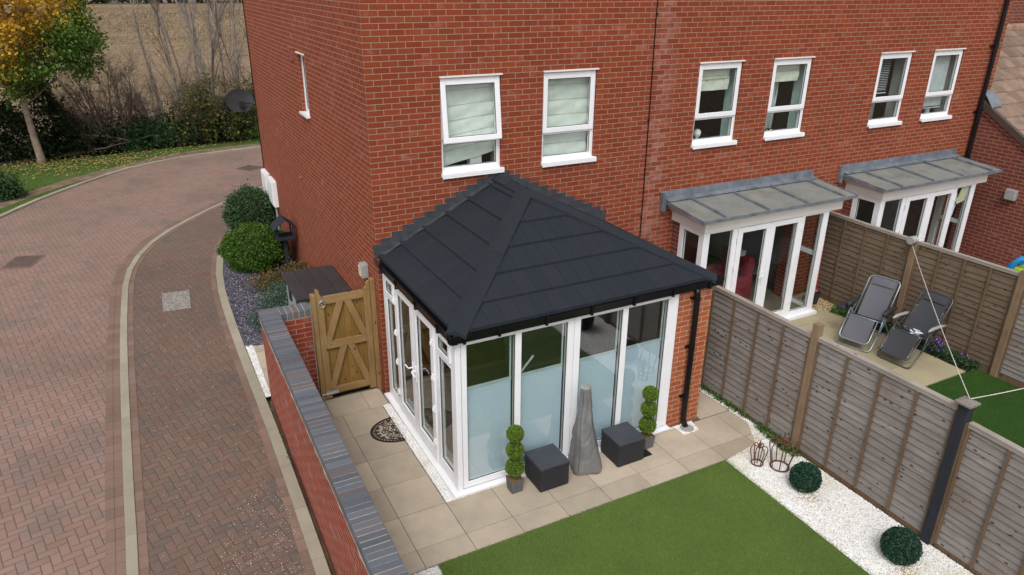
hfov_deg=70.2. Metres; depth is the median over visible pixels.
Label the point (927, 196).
door
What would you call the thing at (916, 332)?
crumpled cloth
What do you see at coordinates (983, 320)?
fence
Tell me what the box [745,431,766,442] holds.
gravel
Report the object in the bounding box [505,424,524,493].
topiary planter
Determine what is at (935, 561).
white gravel
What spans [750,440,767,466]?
crown plant support
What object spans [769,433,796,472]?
crown plant support
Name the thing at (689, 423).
white gravel
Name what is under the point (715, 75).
window
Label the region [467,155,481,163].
box
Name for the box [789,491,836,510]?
leaf litter
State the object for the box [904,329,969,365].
violet flowers
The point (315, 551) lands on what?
kerb
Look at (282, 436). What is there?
weeds
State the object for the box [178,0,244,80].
bare sapling
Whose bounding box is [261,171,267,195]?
door
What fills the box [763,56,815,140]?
window
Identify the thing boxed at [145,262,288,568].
loose gravel
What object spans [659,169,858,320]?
porch bay
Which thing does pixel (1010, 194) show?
wall light
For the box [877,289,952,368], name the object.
recliner
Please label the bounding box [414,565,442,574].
white gravel
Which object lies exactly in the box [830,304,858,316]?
flower bed
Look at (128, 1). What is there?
hedge
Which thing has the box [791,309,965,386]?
patio
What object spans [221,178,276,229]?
tall bush
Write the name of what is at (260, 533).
loose gravel
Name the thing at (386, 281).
vent window
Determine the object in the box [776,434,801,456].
weeds
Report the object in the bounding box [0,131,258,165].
hedge soil
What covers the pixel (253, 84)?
cable
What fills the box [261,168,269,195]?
meter box
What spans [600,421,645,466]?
storage cube
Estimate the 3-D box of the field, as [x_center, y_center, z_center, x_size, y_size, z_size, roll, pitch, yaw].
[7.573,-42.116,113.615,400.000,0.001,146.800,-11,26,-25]
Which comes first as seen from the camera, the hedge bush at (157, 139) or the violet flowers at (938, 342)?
the violet flowers at (938, 342)
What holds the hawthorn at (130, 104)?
on the hedge soil at (97, 153)
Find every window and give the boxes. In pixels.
[295,51,309,118]
[384,275,393,299]
[435,330,450,363]
[439,73,504,179]
[541,68,598,167]
[691,60,745,149]
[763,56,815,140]
[867,51,915,127]
[919,48,966,121]
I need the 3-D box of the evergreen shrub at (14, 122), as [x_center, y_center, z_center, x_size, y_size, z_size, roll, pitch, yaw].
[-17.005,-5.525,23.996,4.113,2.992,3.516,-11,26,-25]
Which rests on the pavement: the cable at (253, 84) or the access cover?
the access cover
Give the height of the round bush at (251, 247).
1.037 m
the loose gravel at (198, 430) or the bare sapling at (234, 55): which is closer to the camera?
the loose gravel at (198, 430)
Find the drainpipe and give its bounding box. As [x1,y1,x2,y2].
[943,0,1009,247]
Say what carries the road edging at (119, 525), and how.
on the road
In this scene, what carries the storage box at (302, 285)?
on the path at (260, 351)
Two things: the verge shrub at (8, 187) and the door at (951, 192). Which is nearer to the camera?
the door at (951, 192)
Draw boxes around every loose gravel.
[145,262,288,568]
[214,491,304,574]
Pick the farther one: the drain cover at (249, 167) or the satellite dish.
the drain cover at (249, 167)
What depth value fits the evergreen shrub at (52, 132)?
25.36 m
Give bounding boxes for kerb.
[0,146,260,217]
[120,186,262,574]
[216,244,330,574]
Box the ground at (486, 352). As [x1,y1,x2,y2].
[6,0,1017,574]
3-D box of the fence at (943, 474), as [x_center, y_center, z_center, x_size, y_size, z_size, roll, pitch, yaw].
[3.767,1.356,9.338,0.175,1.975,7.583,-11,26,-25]
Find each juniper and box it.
[239,299,288,330]
[243,277,288,310]
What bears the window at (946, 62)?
in the terraced house at (911, 59)
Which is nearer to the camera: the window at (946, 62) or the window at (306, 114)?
the window at (306, 114)
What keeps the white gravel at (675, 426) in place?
on the gravel bed
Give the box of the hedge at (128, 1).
[3,0,240,4]
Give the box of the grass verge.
[0,139,259,213]
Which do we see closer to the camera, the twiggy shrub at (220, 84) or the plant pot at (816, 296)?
the plant pot at (816, 296)
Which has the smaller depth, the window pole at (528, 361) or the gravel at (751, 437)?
the window pole at (528, 361)
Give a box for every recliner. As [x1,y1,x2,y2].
[836,275,900,351]
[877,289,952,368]
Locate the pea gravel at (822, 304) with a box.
[792,292,835,310]
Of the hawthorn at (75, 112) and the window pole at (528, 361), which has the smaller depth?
the window pole at (528, 361)
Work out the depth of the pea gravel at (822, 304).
14.03 m
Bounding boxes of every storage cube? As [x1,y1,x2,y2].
[525,443,569,491]
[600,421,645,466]
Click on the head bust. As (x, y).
(697, 133)
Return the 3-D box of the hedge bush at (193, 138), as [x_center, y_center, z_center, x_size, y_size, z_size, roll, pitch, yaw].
[-11.036,-6.574,27.825,4.576,1.773,3.511,-11,26,-25]
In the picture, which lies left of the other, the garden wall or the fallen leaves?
the fallen leaves
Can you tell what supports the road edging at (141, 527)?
on the pavement
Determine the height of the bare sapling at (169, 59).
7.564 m
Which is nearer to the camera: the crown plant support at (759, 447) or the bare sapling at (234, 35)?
the crown plant support at (759, 447)
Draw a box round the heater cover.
[568,384,601,475]
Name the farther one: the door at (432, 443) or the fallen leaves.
the fallen leaves
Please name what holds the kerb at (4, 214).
on the road
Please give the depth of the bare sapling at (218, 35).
26.84 m
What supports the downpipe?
attached to the garden room
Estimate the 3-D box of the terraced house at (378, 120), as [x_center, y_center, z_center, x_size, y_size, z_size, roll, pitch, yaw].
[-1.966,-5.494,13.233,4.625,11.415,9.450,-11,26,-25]
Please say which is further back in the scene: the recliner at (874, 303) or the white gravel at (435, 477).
the recliner at (874, 303)
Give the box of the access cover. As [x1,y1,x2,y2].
[162,290,190,311]
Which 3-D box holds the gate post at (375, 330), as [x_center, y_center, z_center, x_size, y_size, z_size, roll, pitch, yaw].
[-2.013,0.722,10.727,0.066,1.850,0.100,-11,26,-25]
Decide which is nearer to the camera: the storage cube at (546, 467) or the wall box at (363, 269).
the storage cube at (546, 467)
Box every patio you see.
[324,388,758,574]
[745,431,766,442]
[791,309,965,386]
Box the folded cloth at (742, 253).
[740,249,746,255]
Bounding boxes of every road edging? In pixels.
[105,184,261,574]
[113,185,261,574]
[128,188,262,574]
[211,229,315,574]
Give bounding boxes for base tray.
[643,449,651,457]
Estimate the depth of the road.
12.38 m
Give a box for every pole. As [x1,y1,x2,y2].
[521,355,533,372]
[815,234,825,288]
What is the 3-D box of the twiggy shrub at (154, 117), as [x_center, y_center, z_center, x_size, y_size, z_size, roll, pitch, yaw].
[-13.766,-6.638,26.182,3.140,3.060,1.846,-14,27,-31]
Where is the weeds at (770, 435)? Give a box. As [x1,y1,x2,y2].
[753,421,781,449]
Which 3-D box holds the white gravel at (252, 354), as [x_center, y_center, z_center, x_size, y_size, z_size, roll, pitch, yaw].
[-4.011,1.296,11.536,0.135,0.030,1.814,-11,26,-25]
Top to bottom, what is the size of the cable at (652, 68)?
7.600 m
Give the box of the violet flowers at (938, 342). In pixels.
[933,337,945,355]
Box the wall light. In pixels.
[1000,188,1018,200]
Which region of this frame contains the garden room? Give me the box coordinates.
[372,170,724,498]
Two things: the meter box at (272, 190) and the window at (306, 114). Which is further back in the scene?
the meter box at (272, 190)
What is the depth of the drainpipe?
14.97 m
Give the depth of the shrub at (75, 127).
24.81 m
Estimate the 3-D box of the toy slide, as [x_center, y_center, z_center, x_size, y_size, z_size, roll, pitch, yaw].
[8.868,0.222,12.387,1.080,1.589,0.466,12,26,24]
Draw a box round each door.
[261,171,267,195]
[267,178,273,205]
[392,285,417,431]
[411,304,438,460]
[730,222,771,304]
[759,216,803,316]
[899,193,931,240]
[922,188,955,246]
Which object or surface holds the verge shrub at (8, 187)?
on the grass verge
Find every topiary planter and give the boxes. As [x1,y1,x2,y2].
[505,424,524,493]
[638,385,658,448]
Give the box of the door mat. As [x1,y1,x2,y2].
[370,417,406,441]
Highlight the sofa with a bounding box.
[504,319,603,375]
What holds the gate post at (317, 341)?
attached to the garden wall
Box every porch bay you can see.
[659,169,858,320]
[837,148,1002,251]
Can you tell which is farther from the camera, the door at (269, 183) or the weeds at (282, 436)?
the door at (269, 183)
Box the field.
[0,3,254,147]
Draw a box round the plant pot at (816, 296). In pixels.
[812,289,820,304]
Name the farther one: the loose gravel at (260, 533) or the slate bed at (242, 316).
the slate bed at (242, 316)
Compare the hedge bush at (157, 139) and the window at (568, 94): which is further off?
the hedge bush at (157, 139)
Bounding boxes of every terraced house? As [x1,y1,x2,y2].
[243,0,656,392]
[638,0,862,294]
[830,0,1013,244]
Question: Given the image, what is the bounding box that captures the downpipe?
[679,289,700,426]
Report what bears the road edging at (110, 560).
on the road
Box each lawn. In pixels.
[438,460,869,574]
[926,369,1023,447]
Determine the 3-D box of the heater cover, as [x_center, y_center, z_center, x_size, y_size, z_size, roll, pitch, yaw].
[0.933,1.746,9.089,0.378,1.204,0.379,-3,23,-8]
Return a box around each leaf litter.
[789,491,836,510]
[889,562,925,574]
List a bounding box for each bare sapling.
[115,0,169,132]
[123,0,191,125]
[136,0,209,136]
[171,0,206,135]
[174,0,228,138]
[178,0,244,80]
[180,0,227,109]
[199,3,253,132]
[204,0,230,80]
[219,0,246,137]
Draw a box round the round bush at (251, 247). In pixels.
[215,221,290,272]
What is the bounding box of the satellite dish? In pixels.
[225,89,254,111]
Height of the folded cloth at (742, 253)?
0.080 m
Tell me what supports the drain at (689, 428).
on the white gravel at (689, 423)
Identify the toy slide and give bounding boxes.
[1007,256,1023,270]
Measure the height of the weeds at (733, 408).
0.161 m
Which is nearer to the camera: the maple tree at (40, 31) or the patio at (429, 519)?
the patio at (429, 519)
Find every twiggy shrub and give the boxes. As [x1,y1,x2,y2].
[79,67,170,126]
[136,46,247,140]
[185,29,256,137]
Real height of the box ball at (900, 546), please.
0.408 m
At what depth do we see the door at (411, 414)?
9.86 m
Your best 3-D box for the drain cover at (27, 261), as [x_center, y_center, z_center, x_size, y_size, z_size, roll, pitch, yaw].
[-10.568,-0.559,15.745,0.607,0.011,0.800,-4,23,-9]
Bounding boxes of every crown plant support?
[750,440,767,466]
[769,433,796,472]
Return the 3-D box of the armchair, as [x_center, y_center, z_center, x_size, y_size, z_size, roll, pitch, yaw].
[4.042,-0.200,13.898,0.800,0.940,0.890,-11,26,-25]
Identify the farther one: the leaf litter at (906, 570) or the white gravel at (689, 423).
the white gravel at (689, 423)
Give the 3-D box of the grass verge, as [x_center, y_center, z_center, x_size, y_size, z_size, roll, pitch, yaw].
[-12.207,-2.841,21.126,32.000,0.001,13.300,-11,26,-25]
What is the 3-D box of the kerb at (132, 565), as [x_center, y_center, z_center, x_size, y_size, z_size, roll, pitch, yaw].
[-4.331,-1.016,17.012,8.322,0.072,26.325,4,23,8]
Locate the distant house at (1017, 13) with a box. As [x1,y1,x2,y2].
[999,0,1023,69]
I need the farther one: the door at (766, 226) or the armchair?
the armchair
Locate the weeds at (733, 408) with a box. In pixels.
[700,382,752,422]
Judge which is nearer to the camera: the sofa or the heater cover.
the heater cover
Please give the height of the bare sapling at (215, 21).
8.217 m
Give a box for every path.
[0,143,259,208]
[254,344,319,393]
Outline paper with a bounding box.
[956,187,968,203]
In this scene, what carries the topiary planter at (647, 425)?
on the patio at (429, 519)
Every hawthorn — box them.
[37,73,134,145]
[51,43,148,148]
[101,56,203,130]
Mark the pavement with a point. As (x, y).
(208, 399)
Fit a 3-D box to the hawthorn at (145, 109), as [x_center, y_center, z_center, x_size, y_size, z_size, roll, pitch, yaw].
[-12.958,-6.826,26.495,3.736,3.183,2.534,-16,28,-34]
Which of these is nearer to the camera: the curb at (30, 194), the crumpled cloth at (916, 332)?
the crumpled cloth at (916, 332)
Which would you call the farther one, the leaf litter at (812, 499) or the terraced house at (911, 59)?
the terraced house at (911, 59)
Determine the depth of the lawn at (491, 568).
8.09 m
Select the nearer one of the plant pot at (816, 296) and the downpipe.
the downpipe
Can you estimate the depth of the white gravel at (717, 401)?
10.63 m
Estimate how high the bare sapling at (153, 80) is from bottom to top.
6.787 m
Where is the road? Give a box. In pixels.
[0,148,262,574]
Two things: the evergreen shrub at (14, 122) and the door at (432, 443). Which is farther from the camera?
the evergreen shrub at (14, 122)
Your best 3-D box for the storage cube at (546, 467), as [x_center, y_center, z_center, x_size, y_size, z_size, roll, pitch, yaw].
[0.428,2.229,8.999,0.410,0.354,0.411,-11,26,-25]
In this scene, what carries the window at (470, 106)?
in the terraced house at (378, 120)
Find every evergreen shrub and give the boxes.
[0,92,72,164]
[25,100,106,154]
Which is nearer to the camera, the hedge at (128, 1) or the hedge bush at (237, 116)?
the hedge bush at (237, 116)
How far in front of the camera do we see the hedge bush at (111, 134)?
25.98 m
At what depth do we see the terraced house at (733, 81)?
12.20 m
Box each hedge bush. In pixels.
[68,109,185,150]
[113,112,188,151]
[153,56,223,146]
[162,96,258,146]
[172,50,259,143]
[244,117,259,140]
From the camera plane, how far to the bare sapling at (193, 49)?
26.16 m
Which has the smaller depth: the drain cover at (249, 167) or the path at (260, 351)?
the path at (260, 351)
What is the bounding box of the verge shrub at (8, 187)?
[0,166,33,201]
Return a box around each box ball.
[789,461,822,492]
[879,525,922,565]
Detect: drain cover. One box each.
[0,254,45,268]
[236,165,262,170]
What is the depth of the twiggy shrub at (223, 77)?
26.57 m
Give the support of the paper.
attached to the porch bay at (904, 195)
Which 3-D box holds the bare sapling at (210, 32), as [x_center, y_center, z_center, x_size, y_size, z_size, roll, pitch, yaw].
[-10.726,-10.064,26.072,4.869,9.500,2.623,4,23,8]
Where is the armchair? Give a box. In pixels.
[706,247,754,298]
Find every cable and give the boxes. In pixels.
[242,0,263,168]
[639,0,658,236]
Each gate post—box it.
[309,293,325,401]
[368,277,381,389]
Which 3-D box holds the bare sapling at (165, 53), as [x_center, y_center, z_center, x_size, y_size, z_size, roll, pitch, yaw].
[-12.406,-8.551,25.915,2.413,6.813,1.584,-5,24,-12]
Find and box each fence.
[700,285,1023,574]
[816,211,1023,389]
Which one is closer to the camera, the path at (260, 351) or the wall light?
the path at (260, 351)
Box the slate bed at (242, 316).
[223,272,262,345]
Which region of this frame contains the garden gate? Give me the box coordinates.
[314,280,376,398]
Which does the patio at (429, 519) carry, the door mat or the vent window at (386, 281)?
the door mat
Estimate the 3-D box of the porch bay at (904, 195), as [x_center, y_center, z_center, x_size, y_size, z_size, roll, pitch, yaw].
[7.240,-1.845,16.078,3.595,2.630,4.400,-11,26,-25]
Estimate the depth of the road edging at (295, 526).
9.82 m
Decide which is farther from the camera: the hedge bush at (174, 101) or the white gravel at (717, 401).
the hedge bush at (174, 101)
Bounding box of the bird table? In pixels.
[270,215,296,265]
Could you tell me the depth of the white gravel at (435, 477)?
9.49 m
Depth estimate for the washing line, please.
9.93 m
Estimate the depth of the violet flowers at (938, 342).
12.13 m
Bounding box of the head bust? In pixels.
[694,129,700,138]
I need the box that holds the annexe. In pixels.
[946,23,1023,266]
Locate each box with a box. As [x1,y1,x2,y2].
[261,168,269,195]
[267,176,279,229]
[281,265,350,358]
[358,261,368,278]
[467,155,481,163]
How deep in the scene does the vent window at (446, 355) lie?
8.34 m
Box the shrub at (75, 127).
[3,34,95,151]
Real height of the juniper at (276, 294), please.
0.581 m
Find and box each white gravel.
[245,345,270,396]
[383,403,454,501]
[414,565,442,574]
[448,421,691,501]
[676,421,698,434]
[700,387,756,427]
[726,421,972,574]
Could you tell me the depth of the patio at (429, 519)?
8.96 m
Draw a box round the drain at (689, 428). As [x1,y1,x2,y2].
[680,424,693,431]
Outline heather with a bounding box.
[238,257,306,296]
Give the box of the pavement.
[123,190,315,574]
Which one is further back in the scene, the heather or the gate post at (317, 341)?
the heather
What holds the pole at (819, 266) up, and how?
on the pea gravel at (822, 304)
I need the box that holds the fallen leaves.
[1,110,250,178]
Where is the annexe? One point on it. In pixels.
(994, 230)
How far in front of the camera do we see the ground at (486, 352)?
12.23 m
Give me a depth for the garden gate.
10.54 m
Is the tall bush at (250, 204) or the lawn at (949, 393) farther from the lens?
the tall bush at (250, 204)
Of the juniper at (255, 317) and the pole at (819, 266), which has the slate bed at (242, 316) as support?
the juniper at (255, 317)
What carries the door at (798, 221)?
in the porch bay at (752, 217)
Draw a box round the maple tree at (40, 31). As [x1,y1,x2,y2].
[0,0,113,164]
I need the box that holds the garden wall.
[258,302,408,574]
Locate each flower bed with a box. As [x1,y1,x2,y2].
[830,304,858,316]
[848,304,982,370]
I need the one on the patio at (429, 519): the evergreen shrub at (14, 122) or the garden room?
the garden room
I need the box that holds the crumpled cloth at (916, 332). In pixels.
[910,328,923,334]
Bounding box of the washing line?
[906,236,1023,398]
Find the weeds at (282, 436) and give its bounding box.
[269,405,295,467]

